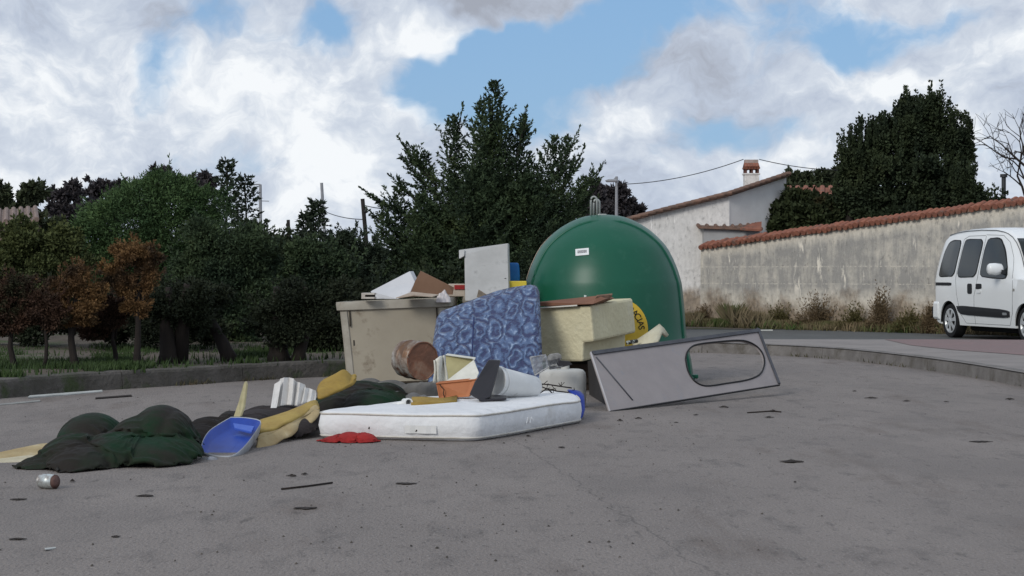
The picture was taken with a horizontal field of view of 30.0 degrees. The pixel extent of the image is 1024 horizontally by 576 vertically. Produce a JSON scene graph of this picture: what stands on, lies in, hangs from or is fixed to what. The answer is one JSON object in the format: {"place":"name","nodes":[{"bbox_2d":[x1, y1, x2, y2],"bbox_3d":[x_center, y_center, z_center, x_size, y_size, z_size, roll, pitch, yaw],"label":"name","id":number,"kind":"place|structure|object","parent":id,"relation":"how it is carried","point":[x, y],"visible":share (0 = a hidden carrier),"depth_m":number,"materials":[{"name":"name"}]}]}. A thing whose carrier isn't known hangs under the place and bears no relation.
{"place":"outdoors","nodes":[
{"label":"outdoors","id":0,"kind":"place"},
{"bbox_2d":[0,331,344,374],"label":"soil","id":1,"kind":"structure","parent":0,"point":[56,341],"depth_m":21.07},
{"bbox_2d":[0,264,36,364],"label":"young tree","id":2,"kind":"object","parent":1,"relation":"on","point":[3,333],"visible":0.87,"depth_m":17.84,"materials":[{"name":"green plant"}]},
{"bbox_2d":[0,176,53,222],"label":"distant tree","id":3,"kind":"object","parent":1,"relation":"on","point":[31,193],"visible":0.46,"depth_m":49.84,"materials":[{"name":"green plant"}]},
{"bbox_2d":[0,266,73,366],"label":"young tree","id":4,"kind":"object","parent":1,"relation":"on","point":[48,313],"visible":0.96,"depth_m":17.81,"materials":[{"name":"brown plant"}]},
{"bbox_2d":[19,214,65,232],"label":"distant tree","id":5,"kind":"object","parent":1,"relation":"on","point":[43,224],"visible":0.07,"depth_m":45.84,"materials":[{"name":"green plant"}]},
{"bbox_2d":[0,208,101,291],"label":"laurel tree","id":6,"kind":"object","parent":1,"relation":"on","point":[27,247],"visible":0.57,"depth_m":24.86,"materials":[{"name":"green plant"}]},
{"bbox_2d":[32,255,110,365],"bbox_3d":[-4.207,0.246,18.023,0.834,1.111,0.444,0,0,0],"label":"young tree","id":7,"kind":"object","parent":1,"relation":"on","point":[94,298],"visible":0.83,"depth_m":17.95,"materials":[{"name":"brown plant"}]},
{"bbox_2d":[42,177,100,224],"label":"distant tree","id":8,"kind":"object","parent":1,"relation":"on","point":[61,199],"visible":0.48,"depth_m":51.80,"materials":[{"name":"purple plant"}]},
{"bbox_2d":[82,174,132,230],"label":"distant tree","id":9,"kind":"object","parent":1,"relation":"on","point":[93,189],"visible":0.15,"depth_m":52.82,"materials":[{"name":"green plant"}]},
{"bbox_2d":[76,288,142,361],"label":"young tree","id":10,"kind":"object","parent":1,"relation":"on","point":[111,319],"visible":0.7,"depth_m":18.53,"materials":[{"name":"green plant"}]},
{"bbox_2d":[4,270,237,346],"bbox_3d":[-4.855,0.244,22.014,3.409,1.083,0.995,0,0,0],"label":"shrub","id":11,"kind":"object","parent":1,"relation":"on","point":[26,338],"visible":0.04,"depth_m":21.87,"materials":[{"name":"green plant"}]},
{"bbox_2d":[95,231,168,362],"bbox_3d":[-3.631,0.125,18.191,0.665,1.345,0.465,0,0,-24],"label":"young tree","id":12,"kind":"object","parent":1,"relation":"on","point":[143,259],"visible":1,"depth_m":18.16,"materials":[{"name":"brown plant"}]},
{"bbox_2d":[68,152,237,294],"bbox_3d":[-5.171,-0.597,27.020,2.240,2.670,1.860,0,0,-32],"label":"stone pine","id":13,"kind":"object","parent":1,"relation":"on","point":[149,207],"visible":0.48,"depth_m":26.66,"materials":[{"name":"green plant"}]},
{"bbox_2d":[133,161,182,213],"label":"distant tree","id":14,"kind":"object","parent":1,"relation":"on","point":[154,164],"visible":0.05,"depth_m":53.94,"materials":[{"name":"green plant"}]},
{"bbox_2d":[124,313,203,349],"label":"shade tree","id":15,"kind":"object","parent":1,"relation":"on","point":[148,338],"visible":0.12,"depth_m":21.17,"materials":[{"name":"green plant"}]},
{"bbox_2d":[0,341,342,377],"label":"grass","id":16,"kind":"structure","parent":1,"relation":"on","point":[103,361],"depth_m":18.80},
{"bbox_2d":[133,272,218,363],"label":"shade tree","id":17,"kind":"object","parent":1,"relation":"on","point":[189,308],"visible":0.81,"depth_m":19.13,"materials":[{"name":"green plant"}]},
{"bbox_2d":[151,278,238,361],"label":"shade tree","id":18,"kind":"object","parent":1,"relation":"on","point":[224,295],"visible":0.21,"depth_m":19.60,"materials":[{"name":"green plant"}]},
{"bbox_2d":[187,169,218,198],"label":"distant tree","id":19,"kind":"object","parent":1,"relation":"on","point":[203,177],"visible":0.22,"depth_m":53.86,"materials":[{"name":"green plant"}]},
{"bbox_2d":[162,197,292,341],"bbox_3d":[-3.640,-0.171,23.955,1.776,1.965,1.093,0,0,0],"label":"cypress tree","id":20,"kind":"object","parent":1,"relation":"on","point":[252,263],"visible":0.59,"depth_m":23.83,"materials":[{"name":"green plant"}]},
{"bbox_2d":[211,157,245,233],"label":"fir tree","id":21,"kind":"object","parent":1,"relation":"on","point":[220,166],"visible":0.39,"depth_m":30.95,"materials":[{"name":"green plant"}]},
{"bbox_2d":[228,172,263,229],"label":"fir tree","id":22,"kind":"object","parent":1,"relation":"on","point":[242,180],"visible":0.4,"depth_m":31.46,"materials":[{"name":"green plant"}]},
{"bbox_2d":[232,218,319,313],"bbox_3d":[-3.253,-0.104,26.980,1.537,1.805,1.226,0,0,-19],"label":"cypress tree","id":23,"kind":"object","parent":1,"relation":"on","point":[288,230],"visible":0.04,"depth_m":26.92,"materials":[{"name":"green plant"}]},
{"bbox_2d":[237,277,320,361],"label":"shade tree","id":24,"kind":"object","parent":1,"relation":"on","point":[281,331],"visible":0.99,"depth_m":19.53,"materials":[{"name":"green plant"}]},
{"bbox_2d":[293,210,318,240],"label":"fir tree","id":25,"kind":"object","parent":1,"relation":"on","point":[299,226],"visible":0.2,"depth_m":38.43,"materials":[{"name":"green plant"}]},
{"bbox_2d":[266,265,357,360],"bbox_3d":[-2.078,0.282,19.678,0.944,1.043,0.622,0,0,-16],"label":"shade tree","id":26,"kind":"object","parent":1,"relation":"on","point":[324,314],"visible":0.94,"depth_m":19.58,"materials":[{"name":"green plant"}]},
{"bbox_2d":[297,197,334,241],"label":"fir tree","id":27,"kind":"object","parent":1,"relation":"on","point":[315,210],"visible":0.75,"depth_m":37.92,"materials":[{"name":"green plant"}]},
{"bbox_2d":[268,230,373,311],"bbox_3d":[-2.640,0.002,26.002,1.543,1.646,1.154,0,0,0],"label":"shrub","id":28,"kind":"object","parent":1,"relation":"on","point":[310,257],"visible":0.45,"depth_m":25.83,"materials":[{"name":"green plant"}]},
{"bbox_2d":[260,278,381,351],"bbox_3d":[-2.187,0.354,21.994,1.452,0.990,0.741,0,0,0],"label":"shrub","id":29,"kind":"object","parent":1,"relation":"on","point":[320,339],"visible":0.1,"depth_m":21.86,"materials":[{"name":"green plant"}]},
{"bbox_2d":[320,219,399,299],"bbox_3d":[-2.297,-0.150,28.497,1.229,1.756,1.011,0,0,0],"label":"shrub","id":30,"kind":"object","parent":1,"relation":"on","point":[376,254],"visible":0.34,"depth_m":28.36,"materials":[{"name":"green plant"}]},
{"bbox_2d":[358,79,605,279],"bbox_3d":[-0.319,-1.357,31.624,4.463,4.308,2.888,0,0,-12],"label":"conifer","id":31,"kind":"object","parent":1,"relation":"on","point":[522,215],"visible":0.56,"depth_m":31.66,"materials":[{"name":"green plant"}]},
{"bbox_2d":[0,352,1023,575],"bbox_3d":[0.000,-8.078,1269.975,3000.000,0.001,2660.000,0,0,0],"label":"ground","id":32,"kind":"structure","parent":0,"point":[912,476],"depth_m":9.14,"materials":[{"name":"asphalt"}]},
{"bbox_2d":[0,455,34,462],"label":"foam board","id":33,"kind":"object","parent":32,"relation":"on","point":[13,459],"visible":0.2,"depth_m":10.77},
{"bbox_2d":[0,443,46,457],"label":"foam board","id":34,"kind":"object","parent":33,"relation":"on","point":[28,450],"visible":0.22,"depth_m":11.07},
{"bbox_2d":[0,205,41,239],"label":"brown house","id":35,"kind":"structure","parent":32,"relation":"on","point":[6,213],"depth_m":45.56,"materials":[{"name":"paint"}]},
{"bbox_2d":[36,474,59,488],"bbox_3d":[-2.270,0.947,9.346,0.089,0.072,0.072,0,0,30],"label":"tin can","id":36,"kind":"object","parent":32,"relation":"on","point":[49,481],"visible":1,"depth_m":9.32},
{"bbox_2d":[28,390,102,397],"bbox_3d":[-3.892,0.924,16.612,0.110,0.025,1.081,0,0,25],"label":"plastic strip","id":37,"kind":"object","parent":32,"relation":"on","point":[60,394],"visible":1,"depth_m":16.56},
{"bbox_2d":[12,405,204,471],"bbox_3d":[-2.224,0.824,10.836,0.984,0.290,1.553,0,0,0],"label":"green tarp","id":38,"kind":"object","parent":32,"relation":"on","point":[160,435],"visible":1,"depth_m":10.53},
{"bbox_2d":[0,359,345,398],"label":"kerb","id":39,"kind":"structure","parent":32,"relation":"on","point":[13,387],"depth_m":17.81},
{"bbox_2d":[192,411,245,440],"bbox_3d":[-1.827,0.880,11.885,0.557,0.162,1.656,0,0,0],"label":"dark tarp","id":40,"kind":"object","parent":32,"relation":"on","point":[203,426],"visible":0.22,"depth_m":12.01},
{"bbox_2d":[202,417,260,456],"bbox_3d":[-1.685,0.916,11.383,0.299,0.233,0.863,0,0,0],"label":"blue tray","id":41,"kind":"object","parent":40,"relation":"on","point":[239,435],"visible":0.79,"depth_m":11.54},
{"bbox_2d":[234,381,247,416],"bbox_3d":[-1.719,0.708,12.217,0.050,0.199,0.421,0,0,2],"label":"foam stick","id":42,"kind":"object","parent":40,"relation":"on","point":[240,408],"visible":1,"depth_m":12.16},
{"bbox_2d":[243,405,320,437],"bbox_3d":[-1.538,0.872,12.729,0.610,0.157,1.267,0,0,0],"label":"dark rug","id":43,"kind":"object","parent":32,"relation":"on","point":[305,426],"visible":0.45,"depth_m":12.46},
{"bbox_2d":[271,377,315,407],"bbox_3d":[-1.466,0.715,12.893,0.296,0.210,0.372,0,0,0],"label":"corrugated sheet","id":44,"kind":"object","parent":43,"relation":"on","point":[289,391],"visible":0.99,"depth_m":12.92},
{"bbox_2d":[256,400,319,447],"bbox_3d":[-1.477,0.865,12.162,0.276,0.226,1.254,0,0,16],"label":"folded foam","id":45,"kind":"object","parent":32,"relation":"on","point":[276,429],"visible":0.99,"depth_m":12.10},
{"bbox_2d":[281,482,332,489],"bbox_3d":[-1.007,0.976,9.419,0.018,0.010,0.360,0,1,38],"label":"stick","id":46,"kind":"object","parent":32,"relation":"on","point":[306,485],"visible":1,"depth_m":9.40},
{"bbox_2d":[316,432,380,442],"bbox_3d":[-1.026,0.931,11.957,0.409,0.060,0.253,0,0,0],"label":"red cloth","id":47,"kind":"object","parent":32,"relation":"on","point":[353,437],"visible":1,"depth_m":11.88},
{"bbox_2d":[316,381,407,411],"bbox_3d":[-1.077,0.814,13.905,0.749,0.262,1.330,0,0,0],"label":"green tarp","id":48,"kind":"object","parent":32,"relation":"on","point":[361,393],"visible":0.59,"depth_m":13.49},
{"bbox_2d":[336,297,456,382],"bbox_3d":[-1.089,0.509,18.176,1.084,0.840,0.855,0,0,3],"label":"wheeled bin","id":49,"kind":"object","parent":32,"relation":"on","point":[375,333],"visible":0.62,"depth_m":17.80,"materials":[{"name":"plastic"}]},
{"bbox_2d":[361,293,375,298],"bbox_3d":[-1.329,0.072,17.726,0.121,0.055,0.250,0,0,0],"label":"tray","id":50,"kind":"object","parent":49,"relation":"on","point":[367,295],"visible":1,"depth_m":17.60,"materials":[{"name":"beige plastic"}]},
{"bbox_2d":[371,271,415,298],"bbox_3d":[-1.117,-0.027,17.966,0.457,0.261,0.311,0,0,8],"label":"white board","id":51,"kind":"object","parent":49,"relation":"in","point":[403,284],"visible":0.8,"depth_m":17.95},
{"bbox_2d":[396,292,438,297],"bbox_3d":[-0.871,0.066,17.574,0.318,0.061,0.244,0,0,30],"label":"cardboard flap","id":52,"kind":"object","parent":49,"relation":"on","point":[414,294],"visible":1,"depth_m":17.60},
{"bbox_2d":[411,271,453,294],"bbox_3d":[-0.752,-0.050,17.935,0.480,0.225,0.059,0,0,-27],"label":"cardboard sheet","id":53,"kind":"object","parent":49,"relation":"on","point":[425,283],"visible":0.95,"depth_m":17.91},
{"bbox_2d":[436,290,450,301],"bbox_3d":[-0.639,0.073,17.739,0.144,0.118,0.173,0,0,0],"label":"paper scrap","id":54,"kind":"object","parent":49,"relation":"on","point":[443,296],"visible":1,"depth_m":17.70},
{"bbox_2d":[360,378,437,396],"bbox_3d":[-0.851,0.814,14.707,0.826,0.218,1.670,0,1,-44],"label":"rubbish sack","id":55,"kind":"object","parent":32,"relation":"on","point":[428,389],"visible":0.26,"depth_m":14.37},
{"bbox_2d":[391,340,437,379],"bbox_3d":[-0.715,0.528,14.030,0.288,0.293,0.221,0,1,-39],"label":"rusty drum","id":56,"kind":"object","parent":55,"relation":"on","point":[413,359],"visible":0.98,"depth_m":13.96,"materials":[{"name":"metal"}]},
{"bbox_2d":[368,253,530,305],"bbox_3d":[-0.396,0.066,25.079,3.543,1.556,1.401,0,0,0],"label":"shrub","id":57,"kind":"object","parent":32,"relation":"on","point":[449,275],"visible":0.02,"depth_m":24.96,"materials":[{"name":"green plant"}]},
{"bbox_2d":[318,391,581,440],"bbox_3d":[-0.242,0.862,13.153,1.133,0.187,2.610,0,0,25],"label":"white mattress","id":58,"kind":"object","parent":32,"relation":"on","point":[470,418],"visible":0.89,"depth_m":12.16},
{"bbox_2d":[317,370,356,399],"bbox_3d":[-1.236,0.665,13.232,0.220,0.182,0.613,0,0,22],"label":"foam strip","id":59,"kind":"object","parent":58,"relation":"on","point":[340,380],"visible":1,"depth_m":13.19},
{"bbox_2d":[411,395,456,404],"bbox_3d":[-0.536,0.777,13.060,0.331,0.054,0.606,0,0,0],"label":"foam strip","id":60,"kind":"object","parent":58,"relation":"on","point":[424,400],"visible":0.71,"depth_m":13.06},
{"bbox_2d":[436,378,476,397],"bbox_3d":[-0.386,0.703,13.432,0.292,0.130,0.280,0,0,0],"label":"orange planter","id":61,"kind":"object","parent":58,"relation":"on","point":[459,388],"visible":0.83,"depth_m":13.32,"materials":[{"name":"plastic"}]},
{"bbox_2d":[433,353,478,382],"bbox_3d":[-0.405,0.586,13.838,0.337,0.201,0.658,0,0,0],"label":"polystyrene box","id":62,"kind":"object","parent":61,"relation":"on","point":[455,367],"visible":0.98,"depth_m":13.82,"materials":[{"name":"plastic"}]},
{"bbox_2d":[470,360,505,400],"bbox_3d":[-0.166,0.636,13.165,0.307,0.272,0.227,0,0,-28],"label":"black guard","id":63,"kind":"object","parent":58,"relation":"on","point":[482,387],"visible":1,"depth_m":13.14,"materials":[{"name":"plastic"}]},
{"bbox_2d":[492,366,541,396],"bbox_3d":[0.009,0.666,13.553,0.224,0.257,0.519,0,1,36],"label":"white bucket","id":64,"kind":"object","parent":58,"relation":"on","point":[510,383],"visible":0.59,"depth_m":13.44,"materials":[{"name":"plastic"}]},
{"bbox_2d":[530,354,548,375],"bbox_3d":[0.201,0.572,14.180,0.140,0.153,0.162,0,0,0],"label":"clear plastic bag","id":65,"kind":"object","parent":58,"relation":"on","point":[539,363],"visible":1,"depth_m":14.18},
{"bbox_2d":[0,383,966,571],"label":"grit","id":66,"kind":"object","parent":32,"relation":"on","point":[444,512],"visible":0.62,"depth_m":8.37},
{"bbox_2d":[428,285,542,381],"bbox_3d":[-0.230,0.451,16.732,1.003,0.958,1.005,0,0,0],"label":"blue mattress","id":67,"kind":"object","parent":32,"relation":"on","point":[503,326],"visible":0.59,"depth_m":16.70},
{"bbox_2d":[547,356,562,369],"bbox_3d":[0.328,0.567,14.680,0.105,0.113,0.177,0,0,-8],"label":"metal rack","id":68,"kind":"object","parent":32,"relation":"on","point":[551,363],"visible":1,"depth_m":14.65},
{"bbox_2d":[539,364,585,404],"bbox_3d":[0.400,0.769,15.106,0.371,0.346,0.260,0,0,0],"label":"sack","id":69,"kind":"object","parent":32,"relation":"on","point":[574,378],"visible":0.48,"depth_m":14.98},
{"bbox_2d":[567,389,584,417],"bbox_3d":[0.472,0.852,13.998,0.124,0.192,0.484,0,0,0],"label":"blue bag","id":70,"kind":"object","parent":32,"relation":"on","point":[580,394],"visible":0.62,"depth_m":13.99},
{"bbox_2d":[588,360,605,404],"bbox_3d":[0.714,0.818,16.087,0.023,0.416,1.664,0,0,-3],"label":"dark sheet","id":71,"kind":"object","parent":32,"relation":"on","point":[595,391],"visible":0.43,"depth_m":16.25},
{"bbox_2d":[175,350,1020,386],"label":"weeds","id":72,"kind":"object","parent":32,"relation":"on","point":[196,381],"visible":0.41,"depth_m":18.93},
{"bbox_2d":[590,328,780,411],"bbox_3d":[1.464,0.653,15.754,0.394,0.589,2.709,0,1,39],"label":"caravan panel","id":73,"kind":"object","parent":32,"relation":"on","point":[642,375],"visible":1,"depth_m":15.44,"materials":[{"name":"grey metal"}]},
{"bbox_2d":[633,324,668,344],"bbox_3d":[1.282,0.442,17.175,0.488,0.234,0.260,0,0,-32],"label":"foam scrap","id":74,"kind":"object","parent":73,"relation":"on","point":[654,334],"visible":0.78,"depth_m":17.16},
{"bbox_2d":[690,342,1023,386],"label":"kerb","id":75,"kind":"structure","parent":32,"relation":"on","point":[990,373],"depth_m":22.15,"materials":[{"name":"concrete"}]},
{"bbox_2d":[698,196,1023,323],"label":"garden wall","id":76,"kind":"structure","parent":32,"relation":"on","point":[843,264],"depth_m":35.82,"materials":[{"name":"paint"}]},
{"bbox_2d":[0,0,1023,249],"label":"sky","id":77,"kind":"structure","parent":0,"point":[302,94],"materials":[{"name":"white"}]},
{"bbox_2d":[551,361,588,389],"bbox_3d":[0.662,0.803,17.596,0.679,0.238,0.620,0,0,0],"label":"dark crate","id":78,"kind":"object","parent":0,"point":[583,365],"visible":0.09,"depth_m":17.29,"materials":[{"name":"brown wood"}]},
{"bbox_2d":[540,298,634,360],"bbox_3d":[0.694,0.381,17.524,0.630,0.566,1.196,0,0,26],"label":"foam block","id":79,"kind":"object","parent":78,"relation":"on","point":[578,333],"depth_m":17.13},
{"bbox_2d":[540,296,613,305],"bbox_3d":[0.532,0.115,17.220,0.775,0.104,0.624,0,0,26],"label":"wooden board","id":80,"kind":"object","parent":79,"relation":"on","point":[583,300],"visible":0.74,"depth_m":17.00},
{"bbox_2d":[526,196,697,379],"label":"bottle bank","id":81,"kind":"structure","parent":0,"point":[618,257],"depth_m":18.28,"materials":[{"name":"plastic"}]},
{"bbox_2d":[686,326,766,328],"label":"verge","id":82,"kind":"structure","parent":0,"point":[687,327],"depth_m":36.53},
{"bbox_2d":[244,182,268,221],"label":"street lamp","id":83,"kind":"object","parent":82,"relation":"on","point":[260,200],"visible":0.27,"depth_m":41.96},
{"bbox_2d":[569,178,619,216],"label":"distant tree","id":84,"kind":"object","parent":82,"relation":"on","point":[607,203],"visible":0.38,"depth_m":47.88,"materials":[{"name":"green plant"}]},
{"bbox_2d":[605,176,617,215],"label":"street lamp","id":85,"kind":"object","parent":82,"relation":"on","point":[615,179],"visible":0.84,"depth_m":42.96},
{"bbox_2d":[618,159,743,184],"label":"overhead wire","id":86,"kind":"object","parent":85,"relation":"attached to","point":[682,176],"visible":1,"depth_m":41.67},
{"bbox_2d":[602,180,647,216],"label":"distant tree","id":87,"kind":"object","parent":82,"relation":"on","point":[629,206],"visible":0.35,"depth_m":49.81,"materials":[{"name":"green plant"}]},
{"bbox_2d":[687,303,711,318],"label":"dry bush","id":88,"kind":"object","parent":82,"relation":"on","point":[703,310],"visible":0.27,"depth_m":38.30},
{"bbox_2d":[626,160,790,313],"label":"white house","id":89,"kind":"structure","parent":82,"relation":"on","point":[675,230],"depth_m":39.20,"materials":[{"name":"paint"}]},
{"bbox_2d":[696,221,762,243],"bbox_3d":[4.457,-1.016,39.297,1.355,0.818,1.106,0,0,0],"label":"annex","id":90,"kind":"object","parent":89,"relation":"attached to","point":[715,232],"visible":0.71,"depth_m":38.94,"materials":[{"name":"paint"}]},
{"bbox_2d":[762,302,790,321],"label":"dry bush","id":91,"kind":"object","parent":82,"relation":"on","point":[778,315],"visible":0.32,"depth_m":36.77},
{"bbox_2d":[765,166,828,187],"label":"distant tree","id":92,"kind":"object","parent":82,"relation":"on","point":[797,177],"visible":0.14,"depth_m":59.69,"materials":[{"name":"green plant"}]},
{"bbox_2d":[766,175,845,232],"bbox_3d":[6.184,-0.790,40.255,2.235,3.166,1.222,0,0,0],"label":"shrub","id":93,"kind":"object","parent":82,"relation":"on","point":[797,207],"visible":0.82,"depth_m":39.89,"materials":[{"name":"green plant"}]},
{"bbox_2d":[788,289,838,326],"bbox_3d":[5.800,0.411,36.037,1.214,0.807,0.605,0,0,0],"label":"dry bush","id":94,"kind":"object","parent":82,"relation":"on","point":[817,316],"visible":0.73,"depth_m":36.00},
{"bbox_2d":[811,165,837,187],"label":"distant tree","id":95,"kind":"object","parent":82,"relation":"on","point":[825,178],"visible":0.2,"depth_m":57.84,"materials":[{"name":"green plant"}]},
{"bbox_2d":[830,300,870,328],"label":"dry bush","id":96,"kind":"object","parent":82,"relation":"on","point":[855,316],"visible":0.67,"depth_m":35.22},
{"bbox_2d":[685,301,1018,336],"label":"dry weeds","id":97,"kind":"object","parent":82,"relation":"on","point":[728,312],"visible":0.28,"depth_m":36.94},
{"bbox_2d":[685,317,1019,335],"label":"dry grass","id":98,"kind":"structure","parent":82,"relation":"on","point":[780,323],"depth_m":35.61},
{"bbox_2d":[862,279,895,329],"bbox_3d":[6.703,0.313,34.755,0.597,1.000,0.555,0,0,33],"label":"dry bush","id":99,"kind":"object","parent":82,"relation":"on","point":[880,311],"visible":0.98,"depth_m":34.68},
{"bbox_2d":[887,304,923,332],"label":"dry bush","id":100,"kind":"object","parent":82,"relation":"on","point":[906,319],"visible":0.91,"depth_m":34.07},
{"bbox_2d":[829,79,985,221],"bbox_3d":[8.306,-1.788,40.052,3.393,5.173,2.078,0,0,0],"label":"evergreen tree","id":101,"kind":"object","parent":82,"relation":"on","point":[906,144],"visible":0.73,"depth_m":39.70,"materials":[{"name":"green plant"}]},
{"bbox_2d":[915,300,941,333],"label":"dry bush","id":102,"kind":"object","parent":82,"relation":"on","point":[928,323],"visible":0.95,"depth_m":33.65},
{"bbox_2d":[948,161,1008,205],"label":"evergreen tree","id":103,"kind":"object","parent":82,"relation":"on","point":[965,189],"visible":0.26,"depth_m":38.84,"materials":[{"name":"green plant"}]},
{"bbox_2d":[973,106,1023,195],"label":"bare tree","id":104,"kind":"object","parent":82,"relation":"on","point":[1006,157],"visible":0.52,"depth_m":48.03,"materials":[{"name":"brown plant"}]},
{"bbox_2d":[1000,174,1006,196],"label":"flue pipe","id":105,"kind":"object","parent":82,"relation":"on","point":[1003,180],"visible":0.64,"depth_m":47.94,"materials":[{"name":"metal"}]},
{"bbox_2d":[790,185,832,193],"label":"tiled house","id":106,"kind":"structure","parent":0,"point":[822,188],"depth_m":50.71,"materials":[{"name":"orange tile"}]},
{"bbox_2d":[686,329,1021,339],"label":"road","id":107,"kind":"structure","parent":0,"point":[790,334],"depth_m":32.60,"materials":[{"name":"asphalt"}]},
{"bbox_2d":[361,199,367,245],"bbox_3d":[-2.709,-0.446,35.990,0.295,2.482,0.104,0,0,0],"label":"utility pole","id":108,"kind":"object","parent":107,"relation":"on","point":[364,212],"visible":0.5,"depth_m":35.96,"materials":[{"name":"grey wood"}]},
{"bbox_2d":[932,227,1023,339],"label":"van","id":109,"kind":"object","parent":107,"relation":"on","point":[979,283],"visible":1,"depth_m":30.42,"materials":[{"name":"metal"}]},
{"bbox_2d":[731,339,1023,371],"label":"pavement","id":110,"kind":"structure","parent":0,"point":[1010,360],"depth_m":23.19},
{"bbox_2d":[886,339,1023,354],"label":"red paving","id":111,"kind":"structure","parent":0,"point":[1006,346],"depth_m":24.72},
{"bbox_3d":[-0.175,0.488,18.704,0.615,0.848,0.855,0,0,0],"label":"wheeled bin","id":112,"kind":"object","parent":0,"visible":0},
{"bbox_2d":[448,284,464,296],"bbox_3d":[-0.530,0.020,18.395,0.160,0.122,0.212,0,0,0],"label":"cream box","id":113,"kind":"object","parent":112,"relation":"on","point":[459,290],"visible":0.71,"depth_m":18.30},
{"bbox_2d":[459,243,509,300],"bbox_3d":[-0.260,-0.153,18.184,0.496,0.547,0.462,0,0,0],"label":"cabinet slab","id":114,"kind":"object","parent":112,"relation":"on","point":[487,269],"depth_m":18.14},
{"bbox_2d":[509,281,526,287],"bbox_3d":[0.053,0.005,18.300,0.174,0.144,0.300,0,0,0],"label":"yellow box","id":115,"kind":"object","parent":112,"relation":"on","point":[516,283],"visible":0.37,"depth_m":18.15,"materials":[{"name":"plastic"}]},
{"bbox_2d":[510,263,519,280],"bbox_3d":[0.015,-0.146,18.499,0.122,0.197,0.098,0,0,0],"label":"blue container","id":116,"kind":"object","parent":115,"relation":"on","point":[514,272],"visible":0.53,"depth_m":18.45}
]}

